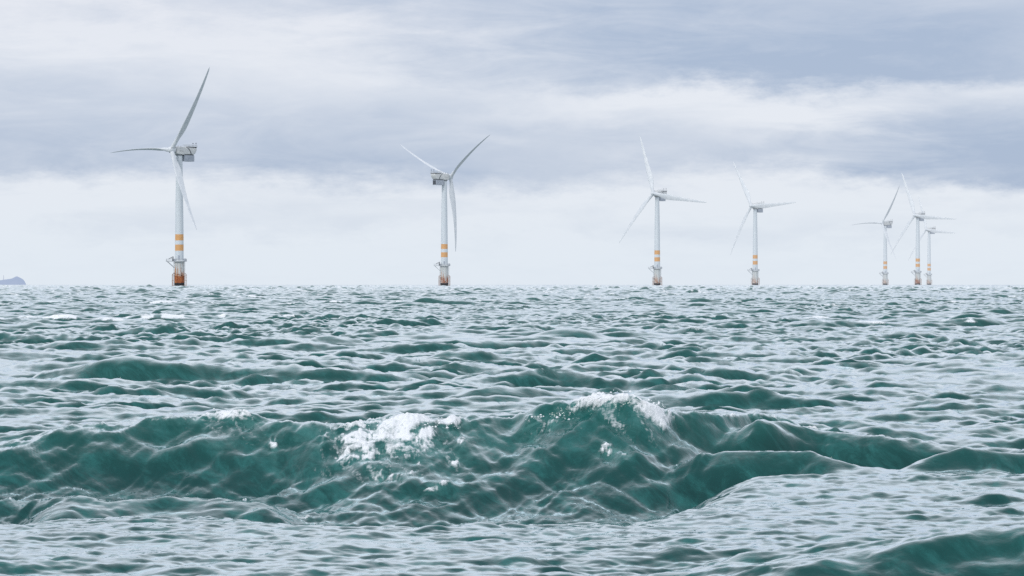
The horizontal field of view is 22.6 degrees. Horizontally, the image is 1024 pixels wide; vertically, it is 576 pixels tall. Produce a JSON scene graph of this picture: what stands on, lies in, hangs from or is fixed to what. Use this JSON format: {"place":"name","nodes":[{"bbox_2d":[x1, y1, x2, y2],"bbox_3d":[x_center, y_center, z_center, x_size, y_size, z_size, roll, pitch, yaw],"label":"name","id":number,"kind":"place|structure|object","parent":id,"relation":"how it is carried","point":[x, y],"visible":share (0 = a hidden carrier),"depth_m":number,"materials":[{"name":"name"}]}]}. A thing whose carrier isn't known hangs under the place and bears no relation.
{"place":"outdoors","nodes":[
{"label":"outdoors","id":0,"kind":"place"},
{"bbox_2d":[0,276,25,284],"bbox_3d":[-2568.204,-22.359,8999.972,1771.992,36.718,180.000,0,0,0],"label":"hills","id":1,"kind":"structure","parent":0,"point":[16,280],"depth_m":8932.17,"materials":[{"name":"blue"}]},
{"bbox_2d":[0,284,1023,575],"bbox_3d":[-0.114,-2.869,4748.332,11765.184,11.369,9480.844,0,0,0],"label":"sea","id":2,"kind":"structure","parent":0,"point":[830,430],"depth_m":26.93,"materials":[{"name":"teal liquid"}]},
{"bbox_2d":[112,67,209,285],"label":"wind turbine","id":3,"kind":"object","parent":2,"relation":"in","point":[186,153],"visible":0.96,"depth_m":1375.81,"materials":[{"name":"white metal"}]},
{"bbox_2d":[213,390,663,428],"bbox_3d":[-0.824,1.260,26.623,4.832,0.395,0.881,0,0,4],"label":"spray","id":4,"kind":"object","parent":2,"relation":"on","point":[458,428],"visible":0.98,"depth_m":26.47,"materials":[{"name":"liquid"}]},
{"bbox_2d":[400,135,489,285],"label":"wind turbine","id":5,"kind":"object","parent":2,"relation":"in","point":[440,178],"visible":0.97,"depth_m":1714.21,"materials":[{"name":"white metal"}]},
{"bbox_2d":[619,137,705,284],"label":"wind turbine","id":6,"kind":"object","parent":2,"relation":"in","point":[660,195],"visible":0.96,"depth_m":2037.18,"materials":[{"name":"white metal"}]},
{"bbox_2d":[730,162,794,284],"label":"wind turbine","id":7,"kind":"object","parent":2,"relation":"in","point":[756,208],"visible":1,"depth_m":2364.14,"materials":[{"name":"white metal"}]},
{"bbox_2d":[854,185,899,284],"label":"wind turbine","id":8,"kind":"object","parent":2,"relation":"in","point":[886,224],"visible":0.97,"depth_m":3023.98,"materials":[{"name":"white metal"}]},
{"bbox_2d":[891,174,954,284],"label":"wind turbine","id":9,"kind":"object","parent":2,"relation":"in","point":[919,216],"visible":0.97,"depth_m":2686.29,"materials":[{"name":"white metal"}]},
{"bbox_2d":[909,196,952,284],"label":"wind turbine","id":10,"kind":"object","parent":2,"relation":"in","point":[932,230],"visible":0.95,"depth_m":3379.26,"materials":[{"name":"white metal"}]},
{"bbox_2d":[0,0,1023,284],"label":"sky","id":11,"kind":"structure","parent":0,"point":[300,173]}
]}

